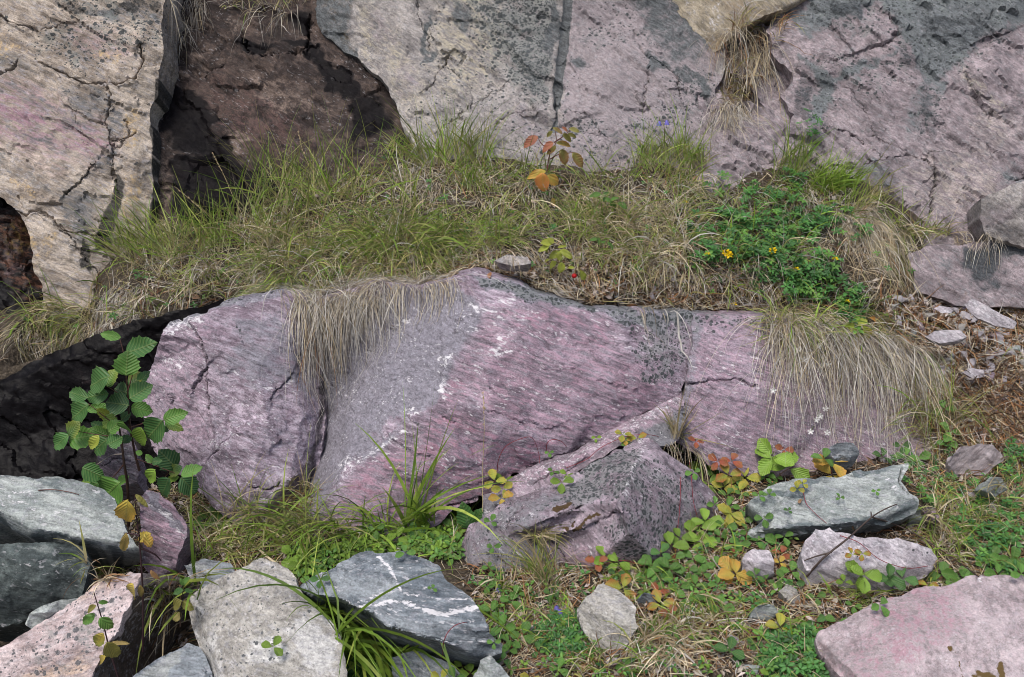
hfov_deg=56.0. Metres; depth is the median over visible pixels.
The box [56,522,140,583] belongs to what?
grass tuft
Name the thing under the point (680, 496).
runner
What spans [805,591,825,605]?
strawberry plant
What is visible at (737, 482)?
strawberry plant
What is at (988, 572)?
strawberry plant
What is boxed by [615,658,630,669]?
strawberry plant
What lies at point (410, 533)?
strawberry plant
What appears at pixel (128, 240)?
grass tuft
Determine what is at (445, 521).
strawberry plant
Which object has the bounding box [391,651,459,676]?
stone
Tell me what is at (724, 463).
strawberry plant
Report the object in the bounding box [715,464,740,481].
strawberry plant
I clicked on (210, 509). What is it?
strawberry plant
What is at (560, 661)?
strawberry plant
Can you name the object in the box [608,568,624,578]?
strawberry plant
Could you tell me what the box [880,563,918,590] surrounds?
strawberry plant
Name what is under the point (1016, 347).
stone chip
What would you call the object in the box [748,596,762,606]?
strawberry plant
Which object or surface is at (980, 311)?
rock slab
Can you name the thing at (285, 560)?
strawberry plant
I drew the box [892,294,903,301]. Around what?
stone chip
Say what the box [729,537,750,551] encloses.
strawberry plant
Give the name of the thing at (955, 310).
stone chip
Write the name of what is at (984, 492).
stone
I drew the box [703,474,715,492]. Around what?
strawberry plant
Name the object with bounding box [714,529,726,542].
strawberry plant
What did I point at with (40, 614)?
stone
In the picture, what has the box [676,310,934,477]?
boulder
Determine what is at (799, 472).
strawberry plant
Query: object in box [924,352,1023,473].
root tangle
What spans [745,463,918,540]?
rock slab
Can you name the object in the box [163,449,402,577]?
grass tuft
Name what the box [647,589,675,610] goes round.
strawberry plant
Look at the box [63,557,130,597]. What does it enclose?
grass tuft
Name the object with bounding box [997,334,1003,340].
stone chip
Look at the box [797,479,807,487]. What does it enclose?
strawberry plant
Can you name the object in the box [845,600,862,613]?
strawberry plant
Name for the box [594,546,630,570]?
strawberry plant
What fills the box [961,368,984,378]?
stone
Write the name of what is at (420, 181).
grass tuft
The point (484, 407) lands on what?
grass stalk
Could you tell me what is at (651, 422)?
rock slab
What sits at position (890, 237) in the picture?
grass tuft
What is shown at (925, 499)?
strawberry plant
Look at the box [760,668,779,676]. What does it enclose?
strawberry plant
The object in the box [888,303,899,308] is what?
stone chip
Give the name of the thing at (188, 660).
rock
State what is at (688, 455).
grass tuft
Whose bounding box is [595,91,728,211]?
grass tuft
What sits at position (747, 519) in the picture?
strawberry plant
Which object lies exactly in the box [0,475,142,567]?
rock slab
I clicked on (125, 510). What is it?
plant
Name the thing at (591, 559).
strawberry plant
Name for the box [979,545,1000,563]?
strawberry plant
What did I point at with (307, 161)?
grass stalk
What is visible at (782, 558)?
strawberry plant
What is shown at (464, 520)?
broadleaf plant
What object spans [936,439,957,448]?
strawberry plant
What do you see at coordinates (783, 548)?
strawberry plant
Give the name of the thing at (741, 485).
strawberry plant
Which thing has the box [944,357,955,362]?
stone chip
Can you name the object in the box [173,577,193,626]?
nettle
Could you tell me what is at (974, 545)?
strawberry plant
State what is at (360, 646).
grass tuft
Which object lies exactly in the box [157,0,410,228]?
cliff block
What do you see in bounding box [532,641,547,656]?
strawberry plant
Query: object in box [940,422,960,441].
strawberry plant
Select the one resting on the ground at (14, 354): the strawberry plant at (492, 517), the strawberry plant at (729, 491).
the strawberry plant at (729, 491)
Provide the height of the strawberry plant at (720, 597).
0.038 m
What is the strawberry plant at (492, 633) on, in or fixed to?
on the ground at (14, 354)
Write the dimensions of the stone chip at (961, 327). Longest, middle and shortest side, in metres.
0.048 x 0.038 x 0.022 m
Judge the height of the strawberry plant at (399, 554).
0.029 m
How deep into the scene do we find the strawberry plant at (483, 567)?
2.21 m
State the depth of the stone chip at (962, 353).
2.86 m
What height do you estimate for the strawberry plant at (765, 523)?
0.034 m
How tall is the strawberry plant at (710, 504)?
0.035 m
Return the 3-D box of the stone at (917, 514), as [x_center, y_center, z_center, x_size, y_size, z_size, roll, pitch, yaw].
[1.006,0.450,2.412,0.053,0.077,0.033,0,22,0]
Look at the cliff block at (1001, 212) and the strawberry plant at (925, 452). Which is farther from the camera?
the cliff block at (1001, 212)
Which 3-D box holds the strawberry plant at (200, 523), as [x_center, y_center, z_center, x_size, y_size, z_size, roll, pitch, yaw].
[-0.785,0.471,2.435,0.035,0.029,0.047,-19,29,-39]
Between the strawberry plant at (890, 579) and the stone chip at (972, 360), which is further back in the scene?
the stone chip at (972, 360)
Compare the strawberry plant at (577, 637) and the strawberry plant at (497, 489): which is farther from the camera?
the strawberry plant at (497, 489)
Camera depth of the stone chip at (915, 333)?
2.89 m
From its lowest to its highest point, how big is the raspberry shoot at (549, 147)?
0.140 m
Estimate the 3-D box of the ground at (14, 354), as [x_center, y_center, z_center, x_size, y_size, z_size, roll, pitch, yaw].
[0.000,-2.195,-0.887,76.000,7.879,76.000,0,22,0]
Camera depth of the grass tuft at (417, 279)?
2.77 m
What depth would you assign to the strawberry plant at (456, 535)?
2.34 m
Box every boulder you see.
[0,298,223,487]
[0,542,96,641]
[0,572,200,676]
[142,287,328,530]
[290,267,693,545]
[300,551,502,666]
[460,438,717,571]
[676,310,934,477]
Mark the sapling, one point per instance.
(98, 432)
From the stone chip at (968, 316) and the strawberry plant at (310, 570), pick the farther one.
the stone chip at (968, 316)
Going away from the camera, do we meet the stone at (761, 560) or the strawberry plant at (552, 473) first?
the stone at (761, 560)
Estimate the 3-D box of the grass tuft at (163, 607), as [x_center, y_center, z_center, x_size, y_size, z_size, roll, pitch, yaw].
[-0.692,0.514,1.987,0.332,0.408,0.312,-6,23,-13]
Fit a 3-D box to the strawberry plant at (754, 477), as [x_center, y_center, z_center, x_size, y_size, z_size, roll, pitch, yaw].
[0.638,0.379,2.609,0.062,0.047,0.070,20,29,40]
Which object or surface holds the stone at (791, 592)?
on the ground at (14, 354)
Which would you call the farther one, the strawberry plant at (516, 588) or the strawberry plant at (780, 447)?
the strawberry plant at (780, 447)
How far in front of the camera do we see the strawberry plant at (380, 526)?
2.33 m
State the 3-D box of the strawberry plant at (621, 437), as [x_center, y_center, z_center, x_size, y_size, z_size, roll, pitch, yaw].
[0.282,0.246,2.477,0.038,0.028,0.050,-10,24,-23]
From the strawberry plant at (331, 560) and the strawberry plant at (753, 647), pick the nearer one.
the strawberry plant at (753, 647)
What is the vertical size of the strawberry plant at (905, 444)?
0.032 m
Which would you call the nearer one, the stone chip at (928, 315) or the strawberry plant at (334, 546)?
the strawberry plant at (334, 546)
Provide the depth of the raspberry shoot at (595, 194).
2.97 m
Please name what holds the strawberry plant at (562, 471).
on the rock slab at (651, 422)
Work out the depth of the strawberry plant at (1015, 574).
2.01 m
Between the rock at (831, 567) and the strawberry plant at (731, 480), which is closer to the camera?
the rock at (831, 567)
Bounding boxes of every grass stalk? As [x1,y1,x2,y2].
[99,184,212,265]
[174,186,242,247]
[212,152,264,246]
[297,130,335,221]
[482,391,485,511]
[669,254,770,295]
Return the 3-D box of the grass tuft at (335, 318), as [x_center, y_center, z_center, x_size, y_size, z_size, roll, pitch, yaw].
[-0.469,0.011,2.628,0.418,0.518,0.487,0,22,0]
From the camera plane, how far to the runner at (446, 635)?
1.85 m
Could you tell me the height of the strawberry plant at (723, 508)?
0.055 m
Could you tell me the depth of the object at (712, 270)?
2.86 m
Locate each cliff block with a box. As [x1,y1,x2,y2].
[0,0,184,318]
[0,197,42,318]
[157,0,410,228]
[315,0,726,171]
[693,24,790,196]
[761,0,1023,246]
[904,241,1023,309]
[966,181,1023,248]
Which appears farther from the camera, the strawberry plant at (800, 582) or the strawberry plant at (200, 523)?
the strawberry plant at (200, 523)
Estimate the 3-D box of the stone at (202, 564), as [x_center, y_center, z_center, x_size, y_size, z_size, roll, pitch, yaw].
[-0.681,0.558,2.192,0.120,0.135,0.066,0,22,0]
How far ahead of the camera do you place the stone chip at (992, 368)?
2.85 m
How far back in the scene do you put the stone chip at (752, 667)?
1.97 m
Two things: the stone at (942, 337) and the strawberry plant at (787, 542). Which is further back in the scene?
the stone at (942, 337)
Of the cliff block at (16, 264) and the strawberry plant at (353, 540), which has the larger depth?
the cliff block at (16, 264)
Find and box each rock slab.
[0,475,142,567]
[189,558,347,676]
[482,392,685,516]
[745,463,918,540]
[814,575,1023,676]
[965,299,1016,328]
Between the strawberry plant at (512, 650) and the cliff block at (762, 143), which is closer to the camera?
the strawberry plant at (512, 650)
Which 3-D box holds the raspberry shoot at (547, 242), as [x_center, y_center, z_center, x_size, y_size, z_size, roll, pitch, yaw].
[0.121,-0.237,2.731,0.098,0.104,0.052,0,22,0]
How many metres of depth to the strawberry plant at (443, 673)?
1.92 m
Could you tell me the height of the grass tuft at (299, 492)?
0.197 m
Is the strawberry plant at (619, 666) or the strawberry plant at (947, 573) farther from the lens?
the strawberry plant at (947, 573)
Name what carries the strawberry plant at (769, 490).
on the rock slab at (858, 504)
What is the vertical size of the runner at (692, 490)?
0.113 m
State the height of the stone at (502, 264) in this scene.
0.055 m
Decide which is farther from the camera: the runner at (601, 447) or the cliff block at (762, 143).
the cliff block at (762, 143)
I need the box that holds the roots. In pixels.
[627,297,692,369]
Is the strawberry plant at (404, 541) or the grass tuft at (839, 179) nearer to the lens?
the strawberry plant at (404, 541)
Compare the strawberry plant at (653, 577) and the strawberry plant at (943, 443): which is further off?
the strawberry plant at (943, 443)
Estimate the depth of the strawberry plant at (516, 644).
2.02 m
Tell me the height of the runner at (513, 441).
0.112 m
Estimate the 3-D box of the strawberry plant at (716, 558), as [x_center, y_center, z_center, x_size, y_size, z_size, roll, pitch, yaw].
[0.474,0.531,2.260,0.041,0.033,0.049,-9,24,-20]
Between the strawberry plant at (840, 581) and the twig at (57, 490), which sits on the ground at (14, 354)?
the strawberry plant at (840, 581)
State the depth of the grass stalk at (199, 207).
3.09 m
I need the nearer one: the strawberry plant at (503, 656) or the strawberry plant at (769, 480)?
the strawberry plant at (503, 656)
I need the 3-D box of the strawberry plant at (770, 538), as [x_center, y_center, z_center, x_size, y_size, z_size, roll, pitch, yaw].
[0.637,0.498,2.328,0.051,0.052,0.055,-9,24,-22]
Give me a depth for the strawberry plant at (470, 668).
1.97 m
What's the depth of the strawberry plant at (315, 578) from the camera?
1.93 m
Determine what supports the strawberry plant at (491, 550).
on the boulder at (625, 502)
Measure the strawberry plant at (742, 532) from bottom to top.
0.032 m
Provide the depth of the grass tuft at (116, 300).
2.83 m
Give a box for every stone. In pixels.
[25,598,77,628]
[184,559,234,586]
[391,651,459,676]
[473,655,508,676]
[494,255,530,271]
[637,593,656,604]
[741,549,774,580]
[748,604,778,621]
[778,584,803,605]
[906,508,924,523]
[921,507,938,525]
[925,330,966,345]
[934,306,953,312]
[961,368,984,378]
[974,477,1007,497]
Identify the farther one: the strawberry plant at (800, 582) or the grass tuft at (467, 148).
the grass tuft at (467, 148)
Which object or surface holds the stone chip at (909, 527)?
on the ground at (14, 354)
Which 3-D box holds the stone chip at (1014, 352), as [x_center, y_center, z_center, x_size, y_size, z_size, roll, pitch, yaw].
[1.498,0.034,2.889,0.039,0.022,0.048,38,16,-15]
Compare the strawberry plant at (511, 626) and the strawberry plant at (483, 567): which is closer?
the strawberry plant at (511, 626)
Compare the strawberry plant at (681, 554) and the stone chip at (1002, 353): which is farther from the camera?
the stone chip at (1002, 353)
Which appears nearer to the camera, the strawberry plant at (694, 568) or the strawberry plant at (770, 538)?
the strawberry plant at (694, 568)
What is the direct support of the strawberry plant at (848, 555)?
on the rock at (831, 567)
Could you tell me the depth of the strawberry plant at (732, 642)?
1.98 m
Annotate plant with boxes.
[113,494,160,651]
[194,519,210,531]
[197,508,218,521]
[208,514,225,527]
[261,635,282,655]
[281,545,303,567]
[287,556,310,576]
[296,568,309,582]
[303,560,326,574]
[310,575,329,587]
[320,549,334,564]
[331,541,350,558]
[341,533,364,549]
[358,530,379,543]
[366,523,384,538]
[376,533,395,551]
[386,527,407,543]
[395,545,415,557]
[400,540,420,552]
[408,522,425,537]
[415,524,447,538]
[424,548,441,561]
[427,584,436,591]
[431,669,447,676]
[441,518,458,529]
[447,533,460,545]
[447,552,461,565]
[448,666,466,676]
[454,660,468,671]
[456,501,482,527]
[459,664,477,675]
[478,580,495,594]
[479,601,499,619]
[481,562,494,569]
[484,469,506,488]
[484,514,496,525]
[487,543,500,553]
[487,638,500,649]
[488,490,513,503]
[488,571,502,582]
[490,614,515,635]
[490,631,501,638]
[491,482,512,498]
[495,473,512,484]
[496,651,510,664]
[500,592,520,608]
[501,634,520,651]
[502,640,517,653]
[509,585,524,596]
[510,621,534,643]
[520,672,539,676]
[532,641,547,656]
[544,450,553,457]
[544,588,558,602]
[548,468,559,475]
[549,657,568,676]
[550,476,573,493]
[560,469,572,477]
[568,264,586,279]
[569,635,583,647]
[585,555,607,571]
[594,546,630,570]
[605,573,635,601]
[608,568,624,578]
[615,429,631,442]
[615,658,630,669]
[618,438,631,444]
[626,432,646,440]
[636,568,654,585]
[637,554,664,580]
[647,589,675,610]
[650,543,670,558]
[651,556,684,582]
[651,575,671,589]
[651,582,668,594]
[658,604,680,620]
[660,531,689,551]
[668,551,684,563]
[669,581,690,593]
[672,528,690,543]
[675,589,697,607]
[682,549,707,568]
[684,508,723,542]
[684,564,697,580]
[685,468,699,479]
[687,574,707,590]
[688,436,703,447]
[688,458,716,473]
[688,531,717,553]
[693,565,711,578]
[694,554,715,573]
[695,593,715,607]
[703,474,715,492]
[707,470,720,475]
[707,496,717,506]
[708,453,728,470]
[708,556,721,568]
[708,576,725,589]
[709,595,734,613]
[711,476,752,495]
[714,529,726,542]
[714,636,744,659]
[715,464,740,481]
[715,520,737,538]
[717,503,744,526]
[718,488,733,500]
[718,556,751,584]
[720,453,742,467]
[724,542,741,555]
[726,498,734,511]
[728,476,747,485]
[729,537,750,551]
[732,468,760,482]
[733,504,745,511]
[734,480,748,488]
[734,511,752,523]
[735,489,748,500]
[740,523,750,534]
[746,536,765,549]
[746,568,762,581]
[747,637,763,650]
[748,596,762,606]
[752,491,764,500]
[754,512,772,527]
[755,438,794,475]
[758,574,774,585]
[760,474,775,479]
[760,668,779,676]
[762,488,775,496]
[765,533,789,555]
[765,613,792,632]
[766,478,775,486]
[769,472,782,482]
[772,451,809,478]
[772,545,791,560]
[774,556,785,566]
[775,444,793,452]
[775,531,793,545]
[776,569,792,587]
[780,561,800,579]
[785,580,804,590]
[790,481,804,492]
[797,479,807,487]
[800,622,819,638]
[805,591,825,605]
[806,614,824,629]
[811,448,833,466]
[812,454,847,477]
[825,614,846,621]
[836,493,844,499]
[836,574,852,583]
[845,316,874,341]
[845,547,859,557]
[845,560,881,593]
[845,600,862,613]
[854,548,870,560]
[871,596,889,616]
[872,448,891,464]
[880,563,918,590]
[893,441,910,453]
[893,447,918,461]
[903,450,930,467]
[918,580,937,586]
[922,495,934,506]
[924,561,958,585]
[934,400,955,414]
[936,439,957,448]
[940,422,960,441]
[941,566,973,584]
[962,541,978,554]
[975,552,988,565]
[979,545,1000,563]
[983,562,1008,576]
[989,546,1023,574]
[997,536,1018,553]
[1010,563,1023,578]
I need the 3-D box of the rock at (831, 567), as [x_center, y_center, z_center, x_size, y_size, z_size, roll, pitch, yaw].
[0.810,0.533,2.239,0.309,0.208,0.128,0,22,0]
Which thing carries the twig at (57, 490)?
on the rock slab at (30, 512)
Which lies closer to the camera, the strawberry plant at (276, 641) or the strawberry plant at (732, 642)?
the strawberry plant at (276, 641)
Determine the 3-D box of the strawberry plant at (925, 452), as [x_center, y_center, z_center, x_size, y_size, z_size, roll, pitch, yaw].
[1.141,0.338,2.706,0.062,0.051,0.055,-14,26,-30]
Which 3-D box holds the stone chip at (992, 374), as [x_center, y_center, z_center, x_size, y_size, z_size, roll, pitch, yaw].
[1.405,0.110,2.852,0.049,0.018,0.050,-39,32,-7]
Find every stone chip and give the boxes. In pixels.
[604,656,617,666]
[648,292,654,300]
[741,664,759,673]
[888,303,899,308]
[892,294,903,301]
[895,315,901,325]
[907,523,918,530]
[910,330,916,337]
[918,321,924,330]
[924,312,936,319]
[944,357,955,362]
[952,307,958,316]
[954,323,966,331]
[957,351,966,360]
[959,311,973,319]
[967,358,975,367]
[985,371,994,380]
[986,364,994,371]
[987,331,999,339]
[995,347,1007,354]
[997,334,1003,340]
[1004,345,1016,355]
[1012,345,1020,351]
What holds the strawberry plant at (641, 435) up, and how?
on the rock slab at (651, 422)
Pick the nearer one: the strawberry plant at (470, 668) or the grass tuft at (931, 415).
the strawberry plant at (470, 668)
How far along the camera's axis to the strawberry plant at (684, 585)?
2.16 m
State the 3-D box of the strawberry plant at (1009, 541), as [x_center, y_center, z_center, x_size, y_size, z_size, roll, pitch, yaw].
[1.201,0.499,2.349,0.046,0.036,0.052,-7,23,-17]
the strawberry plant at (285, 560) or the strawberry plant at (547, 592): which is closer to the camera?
the strawberry plant at (547, 592)
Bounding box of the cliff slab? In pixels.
[672,0,805,51]
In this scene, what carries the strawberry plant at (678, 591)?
on the ground at (14, 354)
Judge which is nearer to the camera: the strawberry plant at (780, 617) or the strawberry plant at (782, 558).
the strawberry plant at (780, 617)
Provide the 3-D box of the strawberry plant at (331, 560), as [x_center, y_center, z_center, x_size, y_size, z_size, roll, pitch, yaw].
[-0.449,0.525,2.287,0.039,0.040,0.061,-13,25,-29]
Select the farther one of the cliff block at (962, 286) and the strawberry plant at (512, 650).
the cliff block at (962, 286)
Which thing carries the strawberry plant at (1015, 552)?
on the ground at (14, 354)
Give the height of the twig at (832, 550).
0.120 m
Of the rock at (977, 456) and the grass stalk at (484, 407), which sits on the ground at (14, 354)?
the rock at (977, 456)
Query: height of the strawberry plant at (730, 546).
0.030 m
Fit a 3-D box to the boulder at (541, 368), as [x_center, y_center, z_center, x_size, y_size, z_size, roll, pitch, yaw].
[-0.040,0.130,2.655,1.117,0.630,0.863,0,22,0]
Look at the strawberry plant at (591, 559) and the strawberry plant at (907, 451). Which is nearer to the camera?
the strawberry plant at (591, 559)
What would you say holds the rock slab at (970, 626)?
on the ground at (14, 354)
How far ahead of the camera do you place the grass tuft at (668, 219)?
2.91 m
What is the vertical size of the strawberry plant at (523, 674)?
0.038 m
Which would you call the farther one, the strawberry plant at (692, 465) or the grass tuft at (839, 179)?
the grass tuft at (839, 179)
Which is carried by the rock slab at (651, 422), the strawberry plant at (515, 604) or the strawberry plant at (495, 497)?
the strawberry plant at (495, 497)
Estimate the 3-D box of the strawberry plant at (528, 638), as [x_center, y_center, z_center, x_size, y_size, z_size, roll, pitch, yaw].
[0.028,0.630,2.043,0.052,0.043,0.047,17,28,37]
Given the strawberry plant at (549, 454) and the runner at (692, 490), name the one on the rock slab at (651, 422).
the strawberry plant at (549, 454)
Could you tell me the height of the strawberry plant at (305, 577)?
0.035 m
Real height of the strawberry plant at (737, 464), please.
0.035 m
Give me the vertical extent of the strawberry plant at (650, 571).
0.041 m
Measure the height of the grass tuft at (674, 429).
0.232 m
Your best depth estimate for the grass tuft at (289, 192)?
3.03 m
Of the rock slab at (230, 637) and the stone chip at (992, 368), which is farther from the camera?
the stone chip at (992, 368)
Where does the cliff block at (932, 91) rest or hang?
on the ground at (14, 354)
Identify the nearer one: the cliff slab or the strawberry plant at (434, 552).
the strawberry plant at (434, 552)
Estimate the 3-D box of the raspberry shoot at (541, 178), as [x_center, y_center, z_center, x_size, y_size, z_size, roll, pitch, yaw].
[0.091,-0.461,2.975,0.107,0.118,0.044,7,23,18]
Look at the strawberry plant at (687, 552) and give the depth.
2.26 m
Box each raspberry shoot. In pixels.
[523,127,583,170]
[527,169,558,205]
[538,238,571,272]
[590,191,626,216]
[590,237,612,250]
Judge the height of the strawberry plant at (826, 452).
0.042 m
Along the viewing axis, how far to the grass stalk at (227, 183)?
3.17 m
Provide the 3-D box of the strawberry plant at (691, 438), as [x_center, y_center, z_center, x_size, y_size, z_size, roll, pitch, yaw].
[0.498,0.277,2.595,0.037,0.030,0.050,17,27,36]
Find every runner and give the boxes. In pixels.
[442,622,466,659]
[497,437,539,470]
[566,434,658,467]
[676,451,680,536]
[688,457,697,517]
[840,535,926,568]
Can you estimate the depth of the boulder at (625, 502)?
2.28 m
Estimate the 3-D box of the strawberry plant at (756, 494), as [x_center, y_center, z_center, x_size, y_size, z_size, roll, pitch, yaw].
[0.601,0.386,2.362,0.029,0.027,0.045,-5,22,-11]
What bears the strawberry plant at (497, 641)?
on the boulder at (418, 609)
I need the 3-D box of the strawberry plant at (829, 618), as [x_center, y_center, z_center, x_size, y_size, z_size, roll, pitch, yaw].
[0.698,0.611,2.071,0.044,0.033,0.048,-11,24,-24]
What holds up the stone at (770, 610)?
on the ground at (14, 354)
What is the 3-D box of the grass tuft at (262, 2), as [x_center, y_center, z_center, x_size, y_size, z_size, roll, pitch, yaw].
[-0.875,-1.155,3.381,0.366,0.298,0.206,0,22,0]
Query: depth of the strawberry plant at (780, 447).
2.62 m
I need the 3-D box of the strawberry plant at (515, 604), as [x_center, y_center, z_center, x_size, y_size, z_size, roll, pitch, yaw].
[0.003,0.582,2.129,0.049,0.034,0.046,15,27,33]
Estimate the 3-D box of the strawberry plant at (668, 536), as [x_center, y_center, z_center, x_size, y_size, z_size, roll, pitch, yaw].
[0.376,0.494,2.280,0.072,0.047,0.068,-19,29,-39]
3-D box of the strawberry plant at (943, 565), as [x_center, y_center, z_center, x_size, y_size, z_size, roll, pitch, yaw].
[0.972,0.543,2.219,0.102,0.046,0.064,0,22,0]
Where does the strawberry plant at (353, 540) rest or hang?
on the ground at (14, 354)
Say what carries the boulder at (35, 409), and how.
on the ground at (14, 354)
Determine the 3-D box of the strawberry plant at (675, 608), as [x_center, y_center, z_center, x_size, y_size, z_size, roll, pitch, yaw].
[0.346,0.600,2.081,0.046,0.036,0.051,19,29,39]
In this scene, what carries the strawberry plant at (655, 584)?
on the ground at (14, 354)
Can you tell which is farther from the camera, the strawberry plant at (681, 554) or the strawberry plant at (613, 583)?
the strawberry plant at (681, 554)
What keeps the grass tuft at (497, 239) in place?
on the ground at (14, 354)
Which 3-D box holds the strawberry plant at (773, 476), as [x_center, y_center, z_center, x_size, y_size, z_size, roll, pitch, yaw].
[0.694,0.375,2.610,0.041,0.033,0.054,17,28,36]
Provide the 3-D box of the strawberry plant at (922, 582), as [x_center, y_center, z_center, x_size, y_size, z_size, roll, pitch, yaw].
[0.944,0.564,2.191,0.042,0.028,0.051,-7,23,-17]
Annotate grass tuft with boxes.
[0,263,103,367]
[56,144,242,289]
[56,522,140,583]
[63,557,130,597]
[79,283,155,333]
[133,462,255,671]
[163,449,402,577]
[167,0,225,78]
[181,90,425,245]
[183,149,368,339]
[193,434,530,676]
[220,0,307,46]
[251,452,336,534]
[261,272,413,439]
[266,386,523,580]
[280,170,509,349]
[371,88,525,169]
[378,138,506,201]
[392,190,559,279]
[472,518,588,606]
[520,162,662,276]
[586,177,745,303]
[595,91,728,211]
[601,585,749,676]
[654,385,729,452]
[663,441,731,497]
[682,276,1004,486]
[688,0,814,123]
[692,53,777,164]
[759,102,913,209]
[823,190,950,319]
[862,347,1017,476]
[892,205,1008,276]
[901,465,1023,556]
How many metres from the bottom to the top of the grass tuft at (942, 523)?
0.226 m
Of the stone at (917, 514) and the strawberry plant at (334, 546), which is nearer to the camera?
the strawberry plant at (334, 546)
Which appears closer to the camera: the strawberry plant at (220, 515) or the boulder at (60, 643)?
the boulder at (60, 643)
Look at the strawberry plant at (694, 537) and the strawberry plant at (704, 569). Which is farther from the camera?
the strawberry plant at (694, 537)
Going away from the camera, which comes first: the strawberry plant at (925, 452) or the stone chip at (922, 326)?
the strawberry plant at (925, 452)
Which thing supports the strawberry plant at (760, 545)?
on the ground at (14, 354)
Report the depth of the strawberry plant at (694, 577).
2.18 m
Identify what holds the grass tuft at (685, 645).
on the ground at (14, 354)
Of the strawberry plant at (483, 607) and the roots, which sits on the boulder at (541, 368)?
the roots
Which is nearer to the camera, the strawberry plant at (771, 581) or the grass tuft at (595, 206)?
the strawberry plant at (771, 581)
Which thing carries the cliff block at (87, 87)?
on the ground at (14, 354)
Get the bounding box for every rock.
[97,427,147,500]
[133,643,213,676]
[140,490,194,575]
[577,584,638,654]
[796,527,937,592]
[825,442,858,472]
[945,443,1003,476]
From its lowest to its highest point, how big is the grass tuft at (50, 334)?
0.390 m
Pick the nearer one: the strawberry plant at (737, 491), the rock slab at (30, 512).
the rock slab at (30, 512)
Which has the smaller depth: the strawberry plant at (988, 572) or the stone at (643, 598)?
the stone at (643, 598)
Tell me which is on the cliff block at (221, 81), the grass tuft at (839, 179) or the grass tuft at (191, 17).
the grass tuft at (191, 17)
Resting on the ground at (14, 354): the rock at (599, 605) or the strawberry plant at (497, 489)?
the rock at (599, 605)
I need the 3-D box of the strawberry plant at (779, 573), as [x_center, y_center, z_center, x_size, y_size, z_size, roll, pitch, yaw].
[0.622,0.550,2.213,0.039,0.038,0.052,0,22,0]
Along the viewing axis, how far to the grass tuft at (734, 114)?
3.27 m
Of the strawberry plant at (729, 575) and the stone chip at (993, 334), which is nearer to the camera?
the strawberry plant at (729, 575)
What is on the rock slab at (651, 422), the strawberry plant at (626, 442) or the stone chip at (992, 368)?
the strawberry plant at (626, 442)
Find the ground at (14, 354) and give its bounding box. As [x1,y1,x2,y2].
[0,150,1023,676]
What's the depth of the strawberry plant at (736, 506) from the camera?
2.45 m
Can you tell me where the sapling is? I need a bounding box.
[53,330,201,526]
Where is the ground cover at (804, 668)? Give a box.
[20,108,1023,676]
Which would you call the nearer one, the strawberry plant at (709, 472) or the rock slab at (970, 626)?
the rock slab at (970, 626)
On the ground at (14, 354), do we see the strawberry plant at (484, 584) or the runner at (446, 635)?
the strawberry plant at (484, 584)
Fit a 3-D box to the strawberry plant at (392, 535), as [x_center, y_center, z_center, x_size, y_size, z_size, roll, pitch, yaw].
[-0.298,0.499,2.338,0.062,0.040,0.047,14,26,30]
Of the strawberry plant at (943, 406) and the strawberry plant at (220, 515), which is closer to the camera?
the strawberry plant at (220, 515)
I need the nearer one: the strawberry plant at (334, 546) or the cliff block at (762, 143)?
the strawberry plant at (334, 546)
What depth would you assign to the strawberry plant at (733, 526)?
2.38 m
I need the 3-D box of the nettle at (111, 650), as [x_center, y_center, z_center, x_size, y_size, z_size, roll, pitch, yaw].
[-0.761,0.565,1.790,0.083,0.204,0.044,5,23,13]
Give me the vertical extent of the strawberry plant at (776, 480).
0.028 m
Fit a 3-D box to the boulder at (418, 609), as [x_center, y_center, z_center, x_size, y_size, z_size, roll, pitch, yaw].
[-0.215,0.627,2.025,0.448,0.388,0.241,11,24,25]
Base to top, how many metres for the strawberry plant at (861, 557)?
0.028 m
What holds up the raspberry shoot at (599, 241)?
on the ground at (14, 354)
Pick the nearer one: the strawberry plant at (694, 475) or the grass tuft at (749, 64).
the strawberry plant at (694, 475)
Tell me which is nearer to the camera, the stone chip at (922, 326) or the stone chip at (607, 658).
the stone chip at (607, 658)
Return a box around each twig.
[38,489,78,494]
[804,504,978,576]
[981,373,1022,424]
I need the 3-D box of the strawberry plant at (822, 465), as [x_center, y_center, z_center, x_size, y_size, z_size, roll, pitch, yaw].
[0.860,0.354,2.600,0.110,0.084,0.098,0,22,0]
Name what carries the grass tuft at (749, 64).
on the cliff block at (762, 143)
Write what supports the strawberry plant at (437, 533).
on the ground at (14, 354)
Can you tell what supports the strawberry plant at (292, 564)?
on the ground at (14, 354)
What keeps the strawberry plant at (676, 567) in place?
on the ground at (14, 354)
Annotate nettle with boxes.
[82,593,129,676]
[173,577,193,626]
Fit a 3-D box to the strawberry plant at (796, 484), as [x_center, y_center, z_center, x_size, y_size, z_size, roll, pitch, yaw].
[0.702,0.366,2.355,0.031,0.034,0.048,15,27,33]

